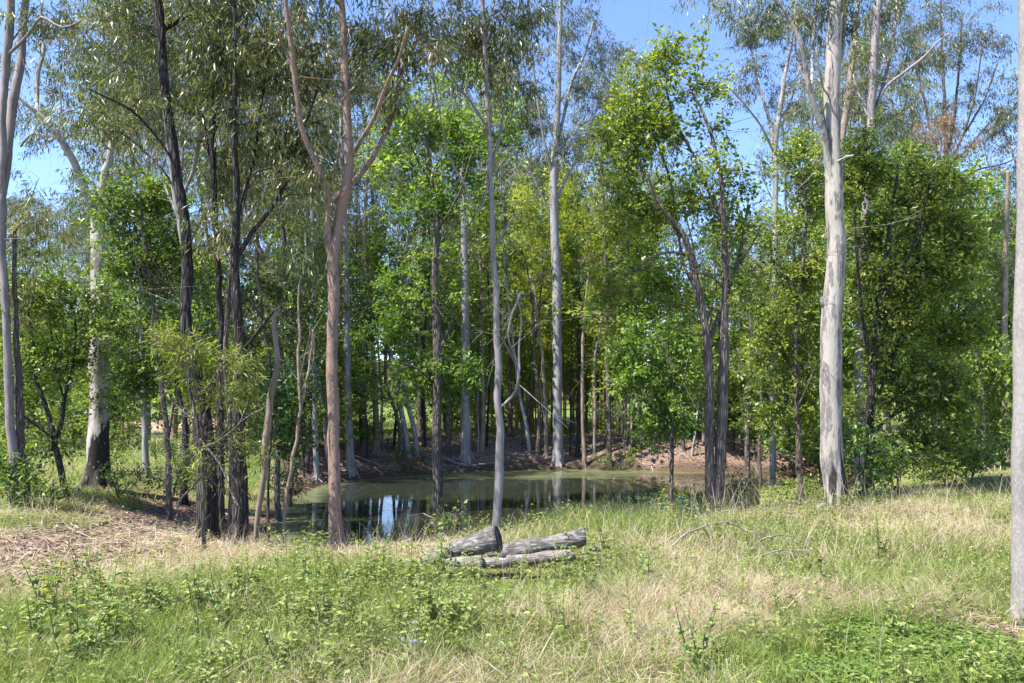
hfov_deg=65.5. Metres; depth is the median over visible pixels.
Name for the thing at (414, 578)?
leafy weed
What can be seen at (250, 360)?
understorey tree
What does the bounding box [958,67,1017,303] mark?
gum tree
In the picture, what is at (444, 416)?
bank shrub
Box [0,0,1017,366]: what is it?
sky
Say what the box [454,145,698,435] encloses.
bamboo clump
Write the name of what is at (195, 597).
leafy weed
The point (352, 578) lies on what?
leafy weed
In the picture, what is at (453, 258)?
understorey tree
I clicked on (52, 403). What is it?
understorey tree
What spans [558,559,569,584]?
leafy weed
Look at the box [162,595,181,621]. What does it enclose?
leafy weed
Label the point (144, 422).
gum tree
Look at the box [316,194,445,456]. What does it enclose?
tree
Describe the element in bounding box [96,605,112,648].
leafy weed
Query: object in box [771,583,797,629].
leafy weed
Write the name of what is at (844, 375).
understorey tree
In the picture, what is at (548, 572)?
leafy weed
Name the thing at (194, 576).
leafy weed
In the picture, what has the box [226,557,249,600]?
leafy weed
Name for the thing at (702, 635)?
leafy weed
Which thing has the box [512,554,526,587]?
leafy weed
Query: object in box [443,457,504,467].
fallen branch
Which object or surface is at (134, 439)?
pond water
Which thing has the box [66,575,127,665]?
leafy weed
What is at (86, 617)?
leafy weed
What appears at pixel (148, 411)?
gum tree
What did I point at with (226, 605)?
leafy weed
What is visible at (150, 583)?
leafy weed
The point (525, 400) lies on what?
understorey tree
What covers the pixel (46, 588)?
leafy weed
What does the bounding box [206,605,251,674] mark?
leafy weed
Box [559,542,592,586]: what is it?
leafy weed
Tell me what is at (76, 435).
bank shrub
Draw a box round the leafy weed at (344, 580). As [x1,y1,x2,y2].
[335,562,354,606]
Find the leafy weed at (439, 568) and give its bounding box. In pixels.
[433,556,444,583]
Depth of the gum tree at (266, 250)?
29.95 m
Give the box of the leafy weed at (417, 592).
[412,567,427,613]
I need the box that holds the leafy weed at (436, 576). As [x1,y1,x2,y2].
[430,559,465,605]
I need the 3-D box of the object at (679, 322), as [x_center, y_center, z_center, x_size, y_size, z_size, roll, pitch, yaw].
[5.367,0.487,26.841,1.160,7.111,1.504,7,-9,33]
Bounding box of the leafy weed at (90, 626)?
[61,606,106,661]
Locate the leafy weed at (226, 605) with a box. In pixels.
[200,556,241,623]
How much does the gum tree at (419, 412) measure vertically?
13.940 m
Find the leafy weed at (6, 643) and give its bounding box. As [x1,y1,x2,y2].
[1,626,29,664]
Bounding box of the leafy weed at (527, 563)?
[519,547,530,580]
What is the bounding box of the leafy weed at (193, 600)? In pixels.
[183,571,200,625]
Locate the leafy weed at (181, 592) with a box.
[174,579,186,610]
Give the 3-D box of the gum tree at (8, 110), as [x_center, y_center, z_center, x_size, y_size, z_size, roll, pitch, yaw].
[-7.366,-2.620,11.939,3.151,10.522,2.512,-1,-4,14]
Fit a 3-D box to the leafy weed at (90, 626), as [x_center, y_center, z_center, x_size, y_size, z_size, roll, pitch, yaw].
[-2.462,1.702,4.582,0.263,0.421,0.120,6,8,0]
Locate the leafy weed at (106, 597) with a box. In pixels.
[100,580,127,643]
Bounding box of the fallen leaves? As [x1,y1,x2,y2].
[0,433,1021,677]
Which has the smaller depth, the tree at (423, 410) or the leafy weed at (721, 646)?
the leafy weed at (721, 646)
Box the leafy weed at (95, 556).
[83,544,105,570]
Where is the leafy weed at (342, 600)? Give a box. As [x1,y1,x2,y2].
[311,580,354,639]
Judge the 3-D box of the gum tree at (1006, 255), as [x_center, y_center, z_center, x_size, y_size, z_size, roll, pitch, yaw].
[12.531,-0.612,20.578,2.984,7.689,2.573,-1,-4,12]
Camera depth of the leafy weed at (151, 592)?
5.58 m
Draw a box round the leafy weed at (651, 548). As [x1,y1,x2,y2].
[648,536,659,562]
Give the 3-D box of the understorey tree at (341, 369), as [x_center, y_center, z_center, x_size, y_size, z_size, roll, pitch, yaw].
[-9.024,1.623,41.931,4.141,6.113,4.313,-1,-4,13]
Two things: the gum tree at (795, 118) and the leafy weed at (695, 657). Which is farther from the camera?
the gum tree at (795, 118)
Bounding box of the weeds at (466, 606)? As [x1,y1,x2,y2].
[0,484,1023,682]
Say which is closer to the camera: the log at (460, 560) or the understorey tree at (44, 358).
the log at (460, 560)
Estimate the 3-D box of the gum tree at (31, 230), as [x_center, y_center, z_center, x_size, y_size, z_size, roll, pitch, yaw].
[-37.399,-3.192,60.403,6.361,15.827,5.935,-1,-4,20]
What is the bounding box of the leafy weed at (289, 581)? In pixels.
[280,565,298,595]
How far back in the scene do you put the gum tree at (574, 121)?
32.97 m
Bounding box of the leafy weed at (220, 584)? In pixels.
[216,568,221,601]
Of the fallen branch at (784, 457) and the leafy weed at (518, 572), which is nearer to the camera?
the leafy weed at (518, 572)
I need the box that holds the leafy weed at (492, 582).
[473,561,499,606]
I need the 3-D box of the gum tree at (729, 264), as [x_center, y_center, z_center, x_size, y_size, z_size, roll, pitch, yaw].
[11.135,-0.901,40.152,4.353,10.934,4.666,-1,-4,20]
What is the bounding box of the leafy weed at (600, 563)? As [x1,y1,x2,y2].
[593,553,604,572]
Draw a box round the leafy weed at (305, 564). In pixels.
[295,538,312,589]
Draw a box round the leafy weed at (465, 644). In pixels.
[461,637,473,658]
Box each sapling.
[92,257,366,552]
[114,92,334,539]
[123,304,210,505]
[247,340,378,544]
[258,224,345,543]
[286,277,382,472]
[318,216,402,458]
[406,248,490,458]
[428,208,525,453]
[468,178,539,436]
[486,233,574,455]
[509,241,566,456]
[543,211,614,457]
[563,244,612,468]
[589,207,668,451]
[728,357,802,489]
[737,260,802,454]
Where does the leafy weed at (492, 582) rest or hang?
on the ground at (524, 461)
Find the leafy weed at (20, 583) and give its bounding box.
[6,569,24,597]
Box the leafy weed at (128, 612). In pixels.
[119,602,137,623]
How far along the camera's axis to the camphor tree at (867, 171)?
13.54 m
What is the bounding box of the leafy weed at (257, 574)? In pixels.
[249,562,263,587]
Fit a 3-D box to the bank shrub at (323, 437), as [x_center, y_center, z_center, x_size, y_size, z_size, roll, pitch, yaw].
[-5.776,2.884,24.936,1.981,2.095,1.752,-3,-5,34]
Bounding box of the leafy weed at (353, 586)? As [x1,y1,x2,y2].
[340,565,360,600]
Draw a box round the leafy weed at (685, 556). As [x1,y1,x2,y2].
[673,540,691,574]
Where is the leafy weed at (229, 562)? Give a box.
[226,551,256,595]
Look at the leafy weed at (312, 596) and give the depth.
4.94 m
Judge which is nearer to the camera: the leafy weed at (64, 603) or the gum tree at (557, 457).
the leafy weed at (64, 603)
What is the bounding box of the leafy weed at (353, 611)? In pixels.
[343,595,375,645]
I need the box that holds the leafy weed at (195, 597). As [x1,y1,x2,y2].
[185,588,203,609]
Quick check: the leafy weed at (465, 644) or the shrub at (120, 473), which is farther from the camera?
the shrub at (120, 473)
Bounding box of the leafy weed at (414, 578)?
[407,562,420,600]
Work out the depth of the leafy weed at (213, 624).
4.83 m
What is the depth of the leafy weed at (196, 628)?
4.80 m
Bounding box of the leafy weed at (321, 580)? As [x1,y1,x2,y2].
[317,570,352,620]
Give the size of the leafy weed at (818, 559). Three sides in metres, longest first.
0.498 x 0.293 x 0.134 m
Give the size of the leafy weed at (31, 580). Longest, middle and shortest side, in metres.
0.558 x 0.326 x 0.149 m
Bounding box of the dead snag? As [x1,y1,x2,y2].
[253,305,280,545]
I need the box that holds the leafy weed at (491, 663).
[481,649,502,679]
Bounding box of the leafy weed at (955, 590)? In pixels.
[945,571,967,606]
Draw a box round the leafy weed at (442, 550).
[433,520,447,572]
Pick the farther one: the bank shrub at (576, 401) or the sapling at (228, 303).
the bank shrub at (576, 401)
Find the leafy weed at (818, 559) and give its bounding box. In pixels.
[810,544,840,584]
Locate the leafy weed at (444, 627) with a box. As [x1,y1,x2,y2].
[437,601,452,635]
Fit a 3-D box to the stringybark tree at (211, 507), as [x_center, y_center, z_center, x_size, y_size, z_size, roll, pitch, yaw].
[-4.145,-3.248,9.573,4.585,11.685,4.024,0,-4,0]
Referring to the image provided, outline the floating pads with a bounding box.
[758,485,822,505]
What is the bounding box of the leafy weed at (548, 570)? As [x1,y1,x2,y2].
[542,561,560,585]
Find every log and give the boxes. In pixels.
[420,525,502,565]
[442,554,484,570]
[483,548,575,567]
[487,527,585,556]
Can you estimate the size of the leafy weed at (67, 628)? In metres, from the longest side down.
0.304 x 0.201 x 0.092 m
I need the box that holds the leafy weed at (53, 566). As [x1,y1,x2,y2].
[45,548,61,591]
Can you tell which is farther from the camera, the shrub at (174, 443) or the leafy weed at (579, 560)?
the shrub at (174, 443)
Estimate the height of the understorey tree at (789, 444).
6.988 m
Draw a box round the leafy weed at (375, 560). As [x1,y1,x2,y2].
[367,547,387,575]
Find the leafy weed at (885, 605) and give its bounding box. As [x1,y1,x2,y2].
[873,582,914,636]
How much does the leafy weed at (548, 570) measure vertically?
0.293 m
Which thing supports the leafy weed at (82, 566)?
on the ground at (524, 461)
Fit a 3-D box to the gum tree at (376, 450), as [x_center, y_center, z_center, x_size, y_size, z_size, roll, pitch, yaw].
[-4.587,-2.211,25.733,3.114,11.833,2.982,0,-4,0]
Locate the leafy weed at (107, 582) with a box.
[99,568,127,596]
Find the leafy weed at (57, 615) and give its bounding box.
[47,603,67,622]
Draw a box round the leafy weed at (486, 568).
[472,558,490,584]
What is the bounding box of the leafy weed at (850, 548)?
[841,524,861,565]
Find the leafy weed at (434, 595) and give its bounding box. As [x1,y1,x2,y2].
[424,568,449,620]
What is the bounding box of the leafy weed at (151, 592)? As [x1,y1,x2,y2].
[144,578,158,607]
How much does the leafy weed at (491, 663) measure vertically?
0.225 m
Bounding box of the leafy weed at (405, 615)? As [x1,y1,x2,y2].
[399,592,420,668]
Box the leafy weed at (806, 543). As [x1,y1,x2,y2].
[798,532,820,565]
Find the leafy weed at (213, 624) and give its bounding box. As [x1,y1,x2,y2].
[211,621,226,635]
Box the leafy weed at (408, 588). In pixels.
[399,571,413,615]
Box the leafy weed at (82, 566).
[80,564,105,593]
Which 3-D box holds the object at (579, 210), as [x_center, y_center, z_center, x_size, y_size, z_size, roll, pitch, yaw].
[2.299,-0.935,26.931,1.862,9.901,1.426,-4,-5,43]
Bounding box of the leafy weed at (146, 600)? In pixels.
[139,578,160,620]
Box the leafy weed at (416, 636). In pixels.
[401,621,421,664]
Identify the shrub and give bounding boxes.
[0,381,83,451]
[0,398,58,512]
[3,404,78,454]
[3,448,151,510]
[51,377,88,449]
[54,415,162,500]
[81,417,134,451]
[110,401,158,445]
[120,415,195,512]
[140,318,233,424]
[154,393,195,470]
[161,420,192,437]
[212,401,253,438]
[245,405,261,438]
[248,406,341,446]
[250,443,326,506]
[311,411,344,445]
[341,475,486,541]
[342,400,379,430]
[376,429,431,470]
[390,387,430,419]
[407,401,441,433]
[410,339,458,432]
[429,384,486,432]
[445,391,474,429]
[455,385,513,437]
[470,397,491,422]
[485,394,520,433]
[505,396,534,421]
[536,383,550,418]
[550,371,602,422]
[576,432,638,470]
[584,389,591,412]
[586,396,628,434]
[588,379,612,422]
[589,370,654,450]
[617,451,698,504]
[675,397,704,435]
[698,408,740,434]
[714,377,769,438]
[725,457,778,510]
[728,399,742,436]
[736,366,791,428]
[741,396,783,439]
[766,439,822,499]
[768,379,926,501]
[786,431,850,468]
[787,373,884,483]
[790,365,816,436]
[843,421,1003,496]
[898,384,988,464]
[902,448,948,483]
[913,378,1011,484]
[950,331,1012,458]
[979,407,1011,449]
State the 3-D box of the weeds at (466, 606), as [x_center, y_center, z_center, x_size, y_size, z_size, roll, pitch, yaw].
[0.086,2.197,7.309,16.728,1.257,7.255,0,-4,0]
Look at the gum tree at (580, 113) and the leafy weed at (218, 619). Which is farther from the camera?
the gum tree at (580, 113)
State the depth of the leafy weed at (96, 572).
5.60 m
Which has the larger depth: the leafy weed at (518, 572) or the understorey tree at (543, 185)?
the understorey tree at (543, 185)
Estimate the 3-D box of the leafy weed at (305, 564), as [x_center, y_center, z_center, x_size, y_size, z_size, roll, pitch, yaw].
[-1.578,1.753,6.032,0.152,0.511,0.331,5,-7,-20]
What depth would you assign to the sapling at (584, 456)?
26.45 m
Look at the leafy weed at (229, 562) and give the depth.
5.76 m
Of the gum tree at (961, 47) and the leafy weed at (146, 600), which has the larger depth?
the gum tree at (961, 47)
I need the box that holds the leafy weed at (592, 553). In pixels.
[587,543,599,570]
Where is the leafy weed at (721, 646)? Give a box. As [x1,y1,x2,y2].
[708,629,733,666]
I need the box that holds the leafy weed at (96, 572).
[79,549,121,599]
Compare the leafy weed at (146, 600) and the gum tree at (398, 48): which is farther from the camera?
the gum tree at (398, 48)
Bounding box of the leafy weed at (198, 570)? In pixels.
[184,555,204,592]
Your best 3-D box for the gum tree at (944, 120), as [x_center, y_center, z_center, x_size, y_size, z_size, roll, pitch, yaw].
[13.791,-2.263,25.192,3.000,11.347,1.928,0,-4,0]
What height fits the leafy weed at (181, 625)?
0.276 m
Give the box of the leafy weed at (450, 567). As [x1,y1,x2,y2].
[445,553,456,583]
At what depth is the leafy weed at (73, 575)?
6.05 m
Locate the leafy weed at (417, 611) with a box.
[404,597,423,643]
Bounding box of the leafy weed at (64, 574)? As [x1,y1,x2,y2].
[56,563,68,590]
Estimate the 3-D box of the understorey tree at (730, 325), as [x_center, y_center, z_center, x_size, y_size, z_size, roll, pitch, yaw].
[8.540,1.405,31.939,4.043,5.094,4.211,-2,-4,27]
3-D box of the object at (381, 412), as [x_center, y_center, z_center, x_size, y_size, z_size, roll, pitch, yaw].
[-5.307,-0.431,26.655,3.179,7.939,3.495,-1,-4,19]
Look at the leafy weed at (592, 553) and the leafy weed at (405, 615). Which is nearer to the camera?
the leafy weed at (405, 615)
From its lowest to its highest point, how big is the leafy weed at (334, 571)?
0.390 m
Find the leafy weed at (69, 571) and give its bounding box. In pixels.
[45,553,75,592]
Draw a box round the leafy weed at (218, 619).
[199,608,222,640]
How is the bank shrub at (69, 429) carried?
on the ground at (524, 461)
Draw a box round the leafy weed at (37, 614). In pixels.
[20,582,46,640]
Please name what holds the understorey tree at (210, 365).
on the ground at (524, 461)
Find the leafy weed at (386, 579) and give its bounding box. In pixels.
[378,561,388,592]
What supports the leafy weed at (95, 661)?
on the ground at (524, 461)
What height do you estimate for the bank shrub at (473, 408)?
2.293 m
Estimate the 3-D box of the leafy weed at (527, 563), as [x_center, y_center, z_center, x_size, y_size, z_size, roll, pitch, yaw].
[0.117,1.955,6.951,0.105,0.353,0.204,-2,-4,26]
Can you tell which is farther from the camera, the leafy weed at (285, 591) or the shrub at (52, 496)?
the shrub at (52, 496)
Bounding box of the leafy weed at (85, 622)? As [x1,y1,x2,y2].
[41,593,103,673]
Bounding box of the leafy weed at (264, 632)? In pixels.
[254,595,298,662]
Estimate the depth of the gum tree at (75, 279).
48.28 m
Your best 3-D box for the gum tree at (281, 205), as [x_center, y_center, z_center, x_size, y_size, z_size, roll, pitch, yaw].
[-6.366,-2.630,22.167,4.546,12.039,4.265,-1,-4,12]
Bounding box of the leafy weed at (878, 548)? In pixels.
[872,519,892,561]
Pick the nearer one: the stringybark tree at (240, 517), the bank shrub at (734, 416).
the stringybark tree at (240, 517)
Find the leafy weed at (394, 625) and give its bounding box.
[389,611,399,643]
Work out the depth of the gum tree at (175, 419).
27.93 m
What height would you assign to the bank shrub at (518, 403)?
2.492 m
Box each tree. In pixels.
[0,0,94,508]
[0,0,195,491]
[0,54,40,264]
[0,164,127,509]
[0,237,153,502]
[0,284,61,402]
[0,296,81,433]
[6,191,84,388]
[6,196,51,346]
[6,196,58,276]
[6,202,90,439]
[13,0,279,548]
[14,306,89,441]
[26,0,305,496]
[27,302,79,413]
[34,81,205,441]
[34,216,90,401]
[46,196,114,394]
[55,118,226,521]
[55,272,178,448]
[58,204,121,318]
[63,323,130,418]
[66,40,244,439]
[94,0,258,440]
[101,0,284,541]
[109,271,186,479]
[111,241,252,436]
[131,0,320,425]
[132,221,358,521]
[136,37,273,390]
[140,0,379,545]
[158,280,272,438]
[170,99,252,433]
[178,4,334,437]
[202,312,297,420]
[208,43,365,452]
[221,23,384,312]
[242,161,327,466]
[246,162,364,406]
[247,0,559,554]
[247,209,360,390]
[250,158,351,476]
[263,345,402,446]
[270,28,371,482]
[271,0,409,441]
[283,213,431,427]
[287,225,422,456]
[288,36,439,397]
[294,42,408,477]
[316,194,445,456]
[320,329,370,416]
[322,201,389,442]
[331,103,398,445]
[337,100,418,456]
[340,7,541,512]
[349,150,438,457]
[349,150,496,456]
[354,94,487,436]
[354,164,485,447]
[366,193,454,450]
[379,250,487,403]
[382,0,600,528]
[383,69,517,423]
[395,169,469,254]
[408,216,505,389]
[418,15,525,464]
[418,45,542,432]
[425,260,530,432]
[428,186,549,430]
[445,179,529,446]
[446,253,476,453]
[452,98,546,401]
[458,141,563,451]
[468,92,591,429]
[469,0,636,468]
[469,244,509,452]
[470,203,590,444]
[471,181,565,425]
[472,377,519,402]
[493,381,549,416]
[509,151,583,393]
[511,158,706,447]
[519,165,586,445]
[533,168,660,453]
[534,61,652,400]
[535,2,841,516]
[539,160,597,222]
[541,167,610,391]
[543,38,698,433]
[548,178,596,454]
[562,217,681,431]
[569,299,757,513]
[571,92,644,467]
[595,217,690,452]
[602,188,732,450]
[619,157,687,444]
[642,306,718,434]
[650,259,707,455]
[651,269,752,443]
[658,170,746,432]
[669,0,925,512]
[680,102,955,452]
[683,319,763,435]
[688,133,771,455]
[688,239,793,479]
[688,245,740,409]
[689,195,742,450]
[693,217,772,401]
[694,218,763,426]
[715,0,843,476]
[717,125,852,499]
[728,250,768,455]
[728,255,783,397]
[728,321,810,419]
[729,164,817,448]
[740,274,882,472]
[740,286,810,393]
[744,68,873,372]
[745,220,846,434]
[749,224,806,429]
[756,166,877,393]
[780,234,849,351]
[781,24,897,422]
[790,84,1015,493]
[794,0,906,462]
[796,135,987,439]
[808,257,866,414]
[816,26,976,431]
[840,0,974,493]
[842,143,995,457]
[856,66,974,421]
[858,152,1016,429]
[883,193,1016,434]
[891,0,1017,432]
[897,97,986,427]
[928,326,1012,435]
[930,226,1013,431]
[936,331,1012,473]
[942,170,1016,461]
[942,281,1013,431]
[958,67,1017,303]
[972,162,1016,342]
[1006,0,1023,627]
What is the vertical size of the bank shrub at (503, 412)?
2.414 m
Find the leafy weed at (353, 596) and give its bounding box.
[319,585,361,632]
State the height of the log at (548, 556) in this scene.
0.173 m
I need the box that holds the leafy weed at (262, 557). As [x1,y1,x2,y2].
[242,538,271,584]
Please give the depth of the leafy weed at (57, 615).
5.25 m
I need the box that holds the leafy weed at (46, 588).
[30,558,66,611]
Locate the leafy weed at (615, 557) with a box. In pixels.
[607,536,621,576]
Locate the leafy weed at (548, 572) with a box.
[539,550,557,587]
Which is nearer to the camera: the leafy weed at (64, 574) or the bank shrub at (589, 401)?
the leafy weed at (64, 574)
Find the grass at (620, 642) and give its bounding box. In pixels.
[0,414,1023,682]
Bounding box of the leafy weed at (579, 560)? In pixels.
[578,546,600,564]
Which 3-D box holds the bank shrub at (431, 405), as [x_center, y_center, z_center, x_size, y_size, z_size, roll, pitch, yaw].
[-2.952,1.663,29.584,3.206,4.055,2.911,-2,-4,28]
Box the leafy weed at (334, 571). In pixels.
[330,557,353,588]
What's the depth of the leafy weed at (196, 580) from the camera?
5.68 m
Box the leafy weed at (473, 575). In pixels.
[469,557,482,584]
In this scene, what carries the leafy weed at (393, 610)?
on the ground at (524, 461)
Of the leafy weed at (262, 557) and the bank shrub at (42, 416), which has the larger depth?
the bank shrub at (42, 416)
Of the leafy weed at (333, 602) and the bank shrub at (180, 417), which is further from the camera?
the bank shrub at (180, 417)
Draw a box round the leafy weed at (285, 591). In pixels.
[281,585,301,629]
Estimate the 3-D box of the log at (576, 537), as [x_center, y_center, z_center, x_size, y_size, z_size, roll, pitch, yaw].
[0.226,1.941,7.605,0.978,0.324,0.186,0,-4,-3]
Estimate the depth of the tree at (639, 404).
27.70 m
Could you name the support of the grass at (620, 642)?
on the ground at (524, 461)
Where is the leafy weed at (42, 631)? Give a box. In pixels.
[33,622,50,645]
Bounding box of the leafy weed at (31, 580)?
[17,557,67,617]
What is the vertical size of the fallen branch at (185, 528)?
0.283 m
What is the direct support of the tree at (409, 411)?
on the ground at (524, 461)
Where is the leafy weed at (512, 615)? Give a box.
[508,601,518,636]
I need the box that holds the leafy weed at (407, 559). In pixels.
[401,539,419,595]
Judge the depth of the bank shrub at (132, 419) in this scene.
25.75 m
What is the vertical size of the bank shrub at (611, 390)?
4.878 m
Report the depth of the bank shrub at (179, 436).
29.76 m
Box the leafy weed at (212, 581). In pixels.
[206,553,243,600]
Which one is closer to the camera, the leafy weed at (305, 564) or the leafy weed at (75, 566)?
the leafy weed at (305, 564)
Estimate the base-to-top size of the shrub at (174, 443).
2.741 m
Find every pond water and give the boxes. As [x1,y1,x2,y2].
[78,435,192,442]
[263,469,853,549]
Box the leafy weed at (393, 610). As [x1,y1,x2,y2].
[385,594,406,620]
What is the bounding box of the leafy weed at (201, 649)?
[196,629,219,682]
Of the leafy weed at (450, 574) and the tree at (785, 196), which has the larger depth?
the tree at (785, 196)
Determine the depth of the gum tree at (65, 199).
30.02 m
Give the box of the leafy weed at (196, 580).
[191,561,212,601]
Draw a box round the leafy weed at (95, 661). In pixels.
[85,638,119,676]
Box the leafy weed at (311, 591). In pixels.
[301,556,318,601]
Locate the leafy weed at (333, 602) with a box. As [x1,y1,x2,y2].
[325,590,339,626]
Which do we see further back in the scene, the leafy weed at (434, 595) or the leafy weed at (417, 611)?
the leafy weed at (434, 595)
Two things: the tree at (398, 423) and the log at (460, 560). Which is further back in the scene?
the tree at (398, 423)
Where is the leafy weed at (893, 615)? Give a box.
[888,586,899,627]
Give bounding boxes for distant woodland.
[0,328,971,404]
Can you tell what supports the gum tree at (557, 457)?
on the ground at (524, 461)
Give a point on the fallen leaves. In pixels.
(136, 527)
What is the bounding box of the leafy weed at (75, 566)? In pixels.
[65,535,93,579]
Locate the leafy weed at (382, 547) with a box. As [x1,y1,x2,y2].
[373,530,392,560]
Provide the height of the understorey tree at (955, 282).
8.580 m
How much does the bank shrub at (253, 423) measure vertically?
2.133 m
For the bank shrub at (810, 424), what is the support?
on the ground at (524, 461)
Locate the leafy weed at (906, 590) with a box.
[896,578,920,601]
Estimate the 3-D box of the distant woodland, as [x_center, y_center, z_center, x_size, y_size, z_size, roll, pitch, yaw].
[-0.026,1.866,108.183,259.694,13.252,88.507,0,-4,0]
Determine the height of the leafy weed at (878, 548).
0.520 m
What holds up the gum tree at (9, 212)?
on the ground at (524, 461)
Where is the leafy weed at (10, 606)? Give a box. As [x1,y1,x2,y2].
[0,586,14,623]
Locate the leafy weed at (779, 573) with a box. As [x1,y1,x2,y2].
[763,560,786,589]
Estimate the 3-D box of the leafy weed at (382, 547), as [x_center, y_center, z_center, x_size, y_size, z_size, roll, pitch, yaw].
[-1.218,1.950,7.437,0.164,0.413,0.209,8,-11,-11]
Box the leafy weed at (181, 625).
[161,611,187,647]
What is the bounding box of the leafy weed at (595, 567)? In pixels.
[578,545,600,591]
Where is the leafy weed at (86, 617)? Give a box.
[78,601,113,650]
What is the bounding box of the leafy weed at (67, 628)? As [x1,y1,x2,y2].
[60,612,91,657]
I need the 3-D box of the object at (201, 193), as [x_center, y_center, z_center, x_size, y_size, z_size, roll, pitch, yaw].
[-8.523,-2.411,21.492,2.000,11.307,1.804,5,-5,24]
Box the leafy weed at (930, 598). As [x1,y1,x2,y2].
[927,589,950,621]
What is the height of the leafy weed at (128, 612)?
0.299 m
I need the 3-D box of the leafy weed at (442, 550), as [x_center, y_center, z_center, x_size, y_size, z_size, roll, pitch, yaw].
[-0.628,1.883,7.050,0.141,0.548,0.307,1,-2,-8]
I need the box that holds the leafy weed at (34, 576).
[25,559,61,601]
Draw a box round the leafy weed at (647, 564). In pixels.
[638,539,653,586]
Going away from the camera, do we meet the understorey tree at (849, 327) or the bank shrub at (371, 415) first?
the understorey tree at (849, 327)
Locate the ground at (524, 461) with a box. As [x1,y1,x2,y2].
[0,367,1023,682]
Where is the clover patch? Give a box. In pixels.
[97,593,1023,682]
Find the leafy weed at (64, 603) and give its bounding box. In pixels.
[58,574,79,621]
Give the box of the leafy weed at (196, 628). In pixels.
[188,609,207,654]
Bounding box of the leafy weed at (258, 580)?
[254,570,267,593]
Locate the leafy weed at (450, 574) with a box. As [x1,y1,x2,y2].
[438,554,456,590]
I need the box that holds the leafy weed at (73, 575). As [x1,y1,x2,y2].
[67,561,86,591]
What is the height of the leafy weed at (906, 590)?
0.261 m
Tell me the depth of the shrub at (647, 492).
18.27 m
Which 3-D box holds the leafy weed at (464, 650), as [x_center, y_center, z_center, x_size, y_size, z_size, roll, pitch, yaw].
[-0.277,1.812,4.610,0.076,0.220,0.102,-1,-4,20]
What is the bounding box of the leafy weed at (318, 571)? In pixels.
[309,545,333,588]
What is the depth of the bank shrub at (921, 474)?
18.82 m
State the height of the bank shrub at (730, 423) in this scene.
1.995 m
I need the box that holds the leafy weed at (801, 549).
[798,538,813,572]
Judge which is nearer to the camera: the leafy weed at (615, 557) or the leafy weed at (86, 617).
the leafy weed at (86, 617)
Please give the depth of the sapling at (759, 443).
20.48 m
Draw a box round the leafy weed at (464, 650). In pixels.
[456,637,468,667]
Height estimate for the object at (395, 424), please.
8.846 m
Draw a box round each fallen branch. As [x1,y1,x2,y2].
[166,520,196,538]
[355,455,399,470]
[406,513,449,537]
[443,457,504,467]
[707,509,808,551]
[721,535,810,563]
[778,451,819,464]
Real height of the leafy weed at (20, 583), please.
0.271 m
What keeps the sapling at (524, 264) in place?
on the ground at (524, 461)
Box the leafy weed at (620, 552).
[613,544,627,560]
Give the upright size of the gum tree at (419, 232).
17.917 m
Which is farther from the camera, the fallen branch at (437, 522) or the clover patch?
the fallen branch at (437, 522)
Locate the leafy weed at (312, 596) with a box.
[294,594,321,635]
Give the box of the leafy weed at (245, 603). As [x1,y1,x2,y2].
[238,577,248,615]
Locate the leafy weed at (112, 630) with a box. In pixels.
[98,602,129,647]
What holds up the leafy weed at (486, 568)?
on the ground at (524, 461)
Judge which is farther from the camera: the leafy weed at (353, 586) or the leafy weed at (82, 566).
the leafy weed at (82, 566)
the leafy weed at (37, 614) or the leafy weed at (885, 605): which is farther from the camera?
the leafy weed at (885, 605)
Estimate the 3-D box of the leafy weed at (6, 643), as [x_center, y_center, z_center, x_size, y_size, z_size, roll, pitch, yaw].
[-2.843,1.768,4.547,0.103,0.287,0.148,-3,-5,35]
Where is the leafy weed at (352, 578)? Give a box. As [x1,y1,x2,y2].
[338,557,360,583]
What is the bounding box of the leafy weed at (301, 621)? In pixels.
[282,620,304,645]
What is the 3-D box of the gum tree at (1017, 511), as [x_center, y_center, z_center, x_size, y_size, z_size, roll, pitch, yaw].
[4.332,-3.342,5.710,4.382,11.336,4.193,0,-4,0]
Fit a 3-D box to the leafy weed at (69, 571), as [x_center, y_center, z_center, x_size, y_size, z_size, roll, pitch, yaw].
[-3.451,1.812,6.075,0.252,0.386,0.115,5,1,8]
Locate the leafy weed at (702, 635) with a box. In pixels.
[672,592,723,678]
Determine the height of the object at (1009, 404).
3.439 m
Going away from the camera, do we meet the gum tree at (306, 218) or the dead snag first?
the dead snag
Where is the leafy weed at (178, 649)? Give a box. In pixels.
[166,620,186,679]
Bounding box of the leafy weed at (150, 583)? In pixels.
[139,563,185,617]
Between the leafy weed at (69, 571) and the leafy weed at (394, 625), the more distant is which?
the leafy weed at (69, 571)
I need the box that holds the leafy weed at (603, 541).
[594,517,619,561]
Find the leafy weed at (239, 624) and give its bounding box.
[234,611,245,639]
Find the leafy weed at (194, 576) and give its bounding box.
[181,556,201,619]
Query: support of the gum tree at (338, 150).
on the ground at (524, 461)
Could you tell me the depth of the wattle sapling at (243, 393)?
8.41 m
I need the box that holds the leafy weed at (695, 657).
[686,642,706,674]

